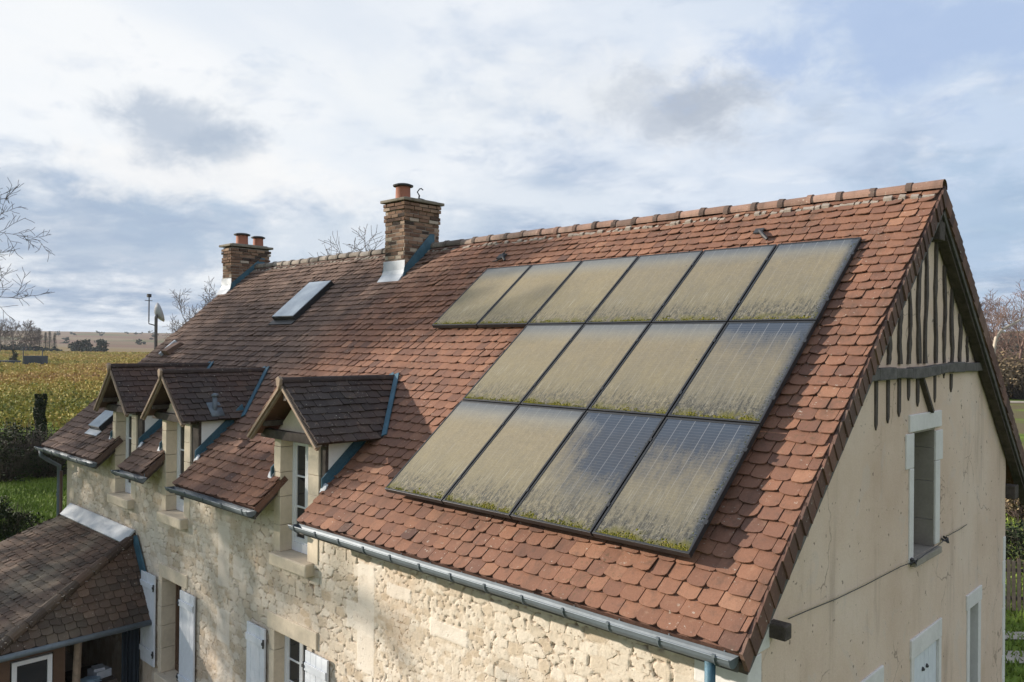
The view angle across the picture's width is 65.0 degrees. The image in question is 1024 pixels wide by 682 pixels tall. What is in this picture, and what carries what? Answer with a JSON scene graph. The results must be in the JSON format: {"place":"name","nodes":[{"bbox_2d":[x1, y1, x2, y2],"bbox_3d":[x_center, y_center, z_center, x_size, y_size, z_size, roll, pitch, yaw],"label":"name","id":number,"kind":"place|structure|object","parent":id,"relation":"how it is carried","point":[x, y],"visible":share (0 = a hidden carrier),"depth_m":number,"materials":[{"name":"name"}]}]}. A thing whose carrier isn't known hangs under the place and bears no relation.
{"place":"outdoors","nodes":[
{"label":"outdoors","id":0,"kind":"place"},
{"bbox_2d":[10,650,84,681],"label":"yard","id":1,"kind":"structure","parent":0,"point":[68,661],"depth_m":16.56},
{"bbox_2d":[0,503,151,681],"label":"porch","id":2,"kind":"object","parent":1,"relation":"on","point":[70,573],"visible":1,"depth_m":13.88,"materials":[{"name":"tile"}]},
{"bbox_2d":[11,653,52,681],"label":"window frame","id":3,"kind":"structure","parent":2,"relation":"in","point":[36,669],"depth_m":12.98,"materials":[{"name":"white paint"}]},
{"bbox_2d":[121,628,139,681],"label":"curtain","id":4,"kind":"object","parent":2,"relation":"hanging from","point":[130,658],"visible":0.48,"depth_m":14.17,"materials":[{"name":"blue fabric"}]},
{"bbox_2d":[65,664,116,681],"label":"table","id":5,"kind":"object","parent":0,"point":[68,677],"visible":0.35,"depth_m":14.12,"materials":[{"name":"brown wood"}]},
{"bbox_2d":[87,663,111,678],"bbox_3d":[-7.268,5.802,14.149,0.312,0.182,0.295,0,0,33],"label":"carton","id":6,"kind":"object","parent":5,"relation":"on","point":[102,671],"visible":0.94,"depth_m":14.08,"materials":[{"name":"white cardboard"}]},
{"bbox_2d":[80,676,101,681],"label":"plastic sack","id":7,"kind":"object","parent":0,"point":[91,679],"visible":0.92,"depth_m":13.84,"materials":[{"name":"plastic"}]},
{"bbox_2d":[145,294,164,348],"bbox_3d":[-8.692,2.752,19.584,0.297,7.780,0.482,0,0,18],"label":"satellite dish","id":8,"kind":"object","parent":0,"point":[158,312],"visible":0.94,"depth_m":19.55,"materials":[{"name":"grey paint"}]},
{"bbox_2d":[0,330,1023,681],"bbox_3d":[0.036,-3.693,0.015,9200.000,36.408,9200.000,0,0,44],"label":"ground","id":9,"kind":"structure","parent":0,"point":[120,342],"depth_m":597.91,"materials":[{"name":"green plant"}]},
{"bbox_2d":[0,322,11,350],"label":"bare tree","id":10,"kind":"object","parent":9,"relation":"on","point":[3,335],"visible":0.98,"depth_m":330.48,"materials":[{"name":"grey plant"}]},
{"bbox_2d":[0,360,20,363],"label":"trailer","id":11,"kind":"object","parent":9,"relation":"on","point":[12,361],"visible":0.23,"depth_m":182.07,"materials":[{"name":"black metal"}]},
{"bbox_2d":[9,349,18,359],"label":"bush","id":12,"kind":"object","parent":9,"relation":"on","point":[14,356],"visible":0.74,"depth_m":183.90,"materials":[{"name":"green plant"}]},
{"bbox_2d":[0,319,34,349],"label":"bare tree","id":13,"kind":"object","parent":9,"relation":"on","point":[9,327],"visible":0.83,"depth_m":344.43,"materials":[{"name":"grey plant"}]},
{"bbox_2d":[0,495,44,540],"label":"bush","id":14,"kind":"object","parent":9,"relation":"on","point":[14,525],"visible":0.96,"depth_m":26.77,"materials":[{"name":"green plant"}]},
{"bbox_2d":[0,423,45,482],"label":"bush","id":15,"kind":"object","parent":9,"relation":"on","point":[15,473],"visible":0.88,"depth_m":37.55,"materials":[{"name":"green plant"}]},
{"bbox_2d":[11,320,37,350],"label":"bare tree","id":16,"kind":"object","parent":9,"relation":"on","point":[29,331],"visible":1,"depth_m":340.52,"materials":[{"name":"grey plant"}]},
{"bbox_2d":[0,177,53,324],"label":"bare tree","id":17,"kind":"object","parent":9,"relation":"on","point":[6,198],"visible":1,"depth_m":29.11,"materials":[{"name":"grey plant"}]},
{"bbox_2d":[0,417,61,470],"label":"bush","id":18,"kind":"object","parent":9,"relation":"on","point":[27,432],"visible":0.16,"depth_m":40.14,"materials":[{"name":"green plant"}]},
{"bbox_2d":[1,341,61,351],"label":"hedgerow","id":19,"kind":"object","parent":9,"relation":"on","point":[10,347],"visible":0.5,"depth_m":391.06,"materials":[{"name":"plant"}]},
{"bbox_2d":[0,433,66,541],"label":"lawn grass","id":20,"kind":"structure","parent":9,"relation":"on","point":[27,498],"depth_m":33.86,"materials":[{"name":"green plant"}]},
{"bbox_2d":[22,347,47,365],"bbox_3d":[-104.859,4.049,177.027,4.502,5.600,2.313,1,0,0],"label":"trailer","id":21,"kind":"object","parent":9,"relation":"on","point":[42,359],"visible":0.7,"depth_m":175.98,"materials":[{"name":"grey metal"}]},
{"bbox_2d":[25,326,44,350],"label":"bare tree","id":22,"kind":"object","parent":9,"relation":"on","point":[37,339],"visible":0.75,"depth_m":352.15,"materials":[{"name":"grey plant"}]},
{"bbox_2d":[11,426,66,478],"bbox_3d":[-22.526,5.383,39.123,3.244,2.551,3.697,1,0,-8],"label":"bush","id":23,"kind":"object","parent":9,"relation":"on","point":[47,470],"visible":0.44,"depth_m":38.40,"materials":[{"name":"green plant"}]},
{"bbox_2d":[33,393,47,441],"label":"ivy stump","id":24,"kind":"object","parent":9,"relation":"on","point":[39,408],"visible":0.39,"depth_m":46.80,"materials":[{"name":"green plant"}]},
{"bbox_2d":[43,332,47,347],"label":"conifer","id":25,"kind":"object","parent":9,"relation":"on","point":[45,336],"visible":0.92,"depth_m":429.74,"materials":[{"name":"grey plant"}]},
{"bbox_2d":[46,331,51,347],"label":"conifer","id":26,"kind":"object","parent":9,"relation":"on","point":[49,338],"visible":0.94,"depth_m":429.81,"materials":[{"name":"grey plant"}]},
{"bbox_2d":[2,387,97,434],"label":"vine trunks","id":27,"kind":"object","parent":9,"relation":"on","point":[30,413],"visible":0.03,"depth_m":61.58,"materials":[{"name":"brown plant"}]},
{"bbox_2d":[51,333,56,348],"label":"conifer","id":28,"kind":"object","parent":9,"relation":"on","point":[54,340],"visible":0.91,"depth_m":429.84,"materials":[{"name":"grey plant"}]},
{"bbox_2d":[0,349,150,431],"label":"vineyard","id":29,"kind":"object","parent":9,"relation":"on","point":[70,374],"visible":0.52,"depth_m":101.43,"materials":[{"name":"green plant"}]},
{"bbox_2d":[68,340,83,351],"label":"distant tree","id":30,"kind":"object","parent":9,"relation":"on","point":[72,346],"visible":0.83,"depth_m":404.25,"materials":[{"name":"green plant"}]},
{"bbox_2d":[79,338,92,348],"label":"distant tree","id":31,"kind":"object","parent":9,"relation":"on","point":[85,342],"visible":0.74,"depth_m":407.36,"materials":[{"name":"green plant"}]},
{"bbox_2d":[79,347,101,351],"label":"distant tree","id":32,"kind":"object","parent":9,"relation":"on","point":[90,349],"visible":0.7,"depth_m":399.65,"materials":[{"name":"green plant"}]},
{"bbox_2d":[96,339,109,351],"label":"distant tree","id":33,"kind":"object","parent":9,"relation":"on","point":[102,345],"visible":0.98,"depth_m":402.00,"materials":[{"name":"green plant"}]},
{"bbox_2d":[162,288,205,338],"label":"bare tree","id":34,"kind":"object","parent":9,"relation":"on","point":[173,323],"visible":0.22,"depth_m":75.43,"materials":[{"name":"grey plant"}]},
{"bbox_2d":[184,276,216,320],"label":"bare tree","id":35,"kind":"object","parent":9,"relation":"on","point":[214,294],"visible":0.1,"depth_m":65.84,"materials":[{"name":"grey plant"}]},
{"bbox_2d":[310,227,383,257],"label":"bare tree","id":36,"kind":"object","parent":9,"relation":"on","point":[354,248],"visible":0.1,"depth_m":56.79,"materials":[{"name":"brown plant"}]},
{"bbox_2d":[34,179,1023,681],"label":"farmhouse","id":37,"kind":"object","parent":9,"relation":"on","point":[242,447],"visible":0.86,"depth_m":10.08,"materials":[{"name":"tile"}]},
{"bbox_2d":[175,584,181,671],"bbox_3d":[-5.542,4.876,13.716,0.774,1.643,0.074,0,0,44],"label":"window frame","id":38,"kind":"structure","parent":37,"relation":"in","point":[178,588],"depth_m":13.92,"materials":[{"name":"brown wood"}]},
{"bbox_2d":[284,636,306,681],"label":"window frame","id":39,"kind":"structure","parent":37,"relation":"in","point":[294,655],"depth_m":11.20,"materials":[{"name":"white paint"}]},
{"bbox_2d":[384,400,518,503],"bbox_3d":[-0.687,1.258,9.455,1.022,1.018,1.235,0,0,44],"label":"solar panel","id":40,"kind":"object","parent":37,"relation":"attached to","point":[437,465],"visible":1,"depth_m":9.40,"materials":[{"name":"beige glass"}]},
{"bbox_2d":[432,265,531,327],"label":"solar panel","id":41,"kind":"object","parent":37,"relation":"attached to","point":[478,299],"visible":0.99,"depth_m":12.57,"materials":[{"name":"beige glass"}]},
{"bbox_2d":[492,249,506,261],"bbox_3d":[-0.164,-1.432,13.546,0.314,0.210,0.211,0,0,44],"label":"roof hook","id":42,"kind":"object","parent":37,"relation":"on","point":[501,256],"visible":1,"depth_m":13.51,"materials":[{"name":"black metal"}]},
{"bbox_2d":[443,405,585,518],"bbox_3d":[0.049,1.262,8.746,1.019,1.018,1.235,0,0,44],"label":"solar panel","id":43,"kind":"object","parent":37,"relation":"attached to","point":[503,472],"visible":0.99,"depth_m":8.69,"materials":[{"name":"beige glass"}]},
{"bbox_2d":[463,324,583,404],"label":"solar panel","id":44,"kind":"object","parent":37,"relation":"attached to","point":[515,372],"visible":0.94,"depth_m":10.29,"materials":[{"name":"beige glass"}]},
{"bbox_2d":[477,260,581,326],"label":"solar panel","id":45,"kind":"object","parent":37,"relation":"attached to","point":[526,297],"visible":0.96,"depth_m":11.87,"materials":[{"name":"beige glass"}]},
{"bbox_2d":[528,256,638,324],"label":"solar panel","id":46,"kind":"object","parent":37,"relation":"attached to","point":[582,292],"visible":0.95,"depth_m":11.17,"materials":[{"name":"beige glass"}]},
{"bbox_2d":[521,323,649,410],"bbox_3d":[0.900,0.285,9.625,1.019,1.018,1.235,0,0,44],"label":"solar panel","id":47,"kind":"object","parent":37,"relation":"attached to","point":[582,369],"visible":0.98,"depth_m":9.58,"materials":[{"name":"beige glass"}]},
{"bbox_2d":[510,410,665,536],"bbox_3d":[0.783,1.266,8.040,1.021,1.018,1.235,0,0,44],"label":"solar panel","id":48,"kind":"object","parent":37,"relation":"attached to","point":[577,485],"visible":1,"depth_m":7.98,"materials":[{"name":"black glass"}]},
{"bbox_2d":[586,250,702,323],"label":"solar panel","id":49,"kind":"object","parent":37,"relation":"attached to","point":[644,288],"visible":0.96,"depth_m":10.46,"materials":[{"name":"beige glass"}]},
{"bbox_2d":[588,322,726,417],"bbox_3d":[1.635,0.289,8.918,1.019,1.018,1.235,0,0,44],"label":"solar panel","id":50,"kind":"object","parent":37,"relation":"attached to","point":[654,373],"visible":0.97,"depth_m":8.87,"materials":[{"name":"beige glass"}]},
{"bbox_2d":[592,417,760,557],"bbox_3d":[1.518,1.270,7.331,1.019,1.018,1.235,0,0,44],"label":"solar panel","id":51,"kind":"object","parent":37,"relation":"attached to","point":[670,495],"visible":1,"depth_m":7.26,"materials":[{"name":"black glass"}]},
{"bbox_2d":[652,244,776,322],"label":"solar panel","id":52,"kind":"object","parent":37,"relation":"attached to","point":[714,285],"visible":0.97,"depth_m":9.75,"materials":[{"name":"beige glass"}]},
{"bbox_2d":[668,321,816,426],"bbox_3d":[2.370,0.293,8.210,1.019,1.018,1.235,0,0,44],"label":"solar panel","id":53,"kind":"object","parent":37,"relation":"attached to","point":[743,372],"visible":0.97,"depth_m":8.15,"materials":[{"name":"black glass"}]},
{"bbox_2d":[753,228,768,239],"bbox_3d":[3.202,-1.362,10.272,0.141,0.195,0.348,1,0,-11],"label":"roof hook","id":54,"kind":"object","parent":37,"relation":"on","point":[760,232],"visible":1,"depth_m":10.28,"materials":[{"name":"grey metal"}]},
{"bbox_2d":[729,237,861,323],"bbox_3d":[3.221,-0.684,9.088,1.019,1.018,1.235,0,0,44],"label":"solar panel","id":55,"kind":"object","parent":37,"relation":"attached to","point":[798,281],"visible":0.97,"depth_m":9.03,"materials":[{"name":"beige glass"}]},
{"bbox_2d":[788,524,966,618],"bbox_3d":[4.143,2.419,8.601,0.083,0.143,5.225,0,0,44],"label":"cable","id":56,"kind":"object","parent":37,"relation":"attached to","point":[945,539],"visible":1,"depth_m":8.73,"materials":[{"name":"black rubber"}]},
{"bbox_2d":[905,410,942,567],"bbox_3d":[4.612,1.678,9.511,0.616,1.700,1.310,0,0,44],"label":"attic window","id":57,"kind":"structure","parent":37,"relation":"in","point":[924,446],"depth_m":9.63,"materials":[{"name":"stone"}]},
{"bbox_2d":[966,585,981,681],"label":"narrow window","id":58,"kind":"structure","parent":37,"relation":"in","point":[973,599],"depth_m":10.98,"materials":[{"name":"stone"}]},
{"bbox_2d":[54,330,1023,356],"bbox_3d":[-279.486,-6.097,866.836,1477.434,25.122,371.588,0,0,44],"label":"woods","id":59,"kind":"object","parent":9,"relation":"on","point":[139,342],"visible":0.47,"depth_m":739.81,"materials":[{"name":"plant"}]},
{"bbox_2d":[979,290,1018,358],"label":"bare tree","id":60,"kind":"object","parent":9,"relation":"on","point":[985,314],"visible":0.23,"depth_m":116.19,"materials":[{"name":"brown plant"}]},
{"bbox_2d":[982,296,1020,356],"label":"bare tree","id":61,"kind":"object","parent":9,"relation":"on","point":[990,312],"visible":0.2,"depth_m":124.74,"materials":[{"name":"brown plant"}]},
{"bbox_2d":[986,280,1023,393],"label":"bare tree","id":62,"kind":"object","parent":9,"relation":"on","point":[1021,346],"visible":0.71,"depth_m":112.26,"materials":[{"name":"brown plant"}]},
{"bbox_2d":[986,289,1023,353],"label":"leaning tree","id":63,"kind":"object","parent":9,"relation":"on","point":[1002,328],"visible":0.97,"depth_m":59.93,"materials":[{"name":"brown plant"}]},
{"bbox_2d":[996,348,1023,393],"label":"shrub","id":64,"kind":"object","parent":9,"relation":"on","point":[1011,360],"visible":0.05,"depth_m":112.29,"materials":[{"name":"brown plant"}]},
{"bbox_2d":[996,349,1023,363],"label":"shrub","id":65,"kind":"object","parent":9,"relation":"on","point":[1009,357],"visible":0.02,"depth_m":119.25,"materials":[{"name":"brown plant"}]},
{"bbox_2d":[998,360,1023,398],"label":"shrub","id":66,"kind":"object","parent":9,"relation":"on","point":[1015,391],"visible":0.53,"depth_m":106.37,"materials":[{"name":"brown plant"}]},
{"bbox_2d":[998,360,1023,392],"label":"shrub","id":67,"kind":"object","parent":9,"relation":"on","point":[1007,375],"visible":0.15,"depth_m":104.86,"materials":[{"name":"brown plant"}]},
{"bbox_2d":[999,312,1023,360],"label":"bare tree","id":68,"kind":"object","parent":9,"relation":"on","point":[1021,329],"visible":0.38,"depth_m":120.58,"materials":[{"name":"brown plant"}]},
{"bbox_2d":[1004,508,1023,681],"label":"verge grass","id":69,"kind":"structure","parent":9,"relation":"on","point":[1010,670],"depth_m":18.71,"materials":[{"name":"green plant"}]},
{"bbox_2d":[1005,559,1023,610],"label":"fence","id":70,"kind":"object","parent":9,"relation":"on","point":[1011,566],"visible":0.46,"depth_m":20.30,"materials":[{"name":"grey wood"}]},
{"bbox_2d":[1005,516,1023,566],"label":"bush","id":71,"kind":"object","parent":9,"relation":"on","point":[1013,534],"visible":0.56,"depth_m":24.29,"materials":[{"name":"green plant"}]},
{"bbox_2d":[1005,445,1023,519],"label":"bush","id":72,"kind":"object","parent":9,"relation":"on","point":[1013,510],"visible":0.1,"depth_m":31.09,"materials":[{"name":"brown plant"}]},
{"bbox_2d":[0,0,1023,332],"label":"sky","id":73,"kind":"structure","parent":0,"point":[145,136],"materials":[{"name":"blue"}]},
{"bbox_2d":[1005,651,1023,662],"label":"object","id":74,"kind":"structure","parent":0,"point":[1009,655],"depth_m":17.25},
{"bbox_2d":[1005,631,1023,638],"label":"path","id":75,"kind":"structure","parent":0,"point":[1015,635],"depth_m":18.56,"materials":[{"name":"grey stone"}]}
]}

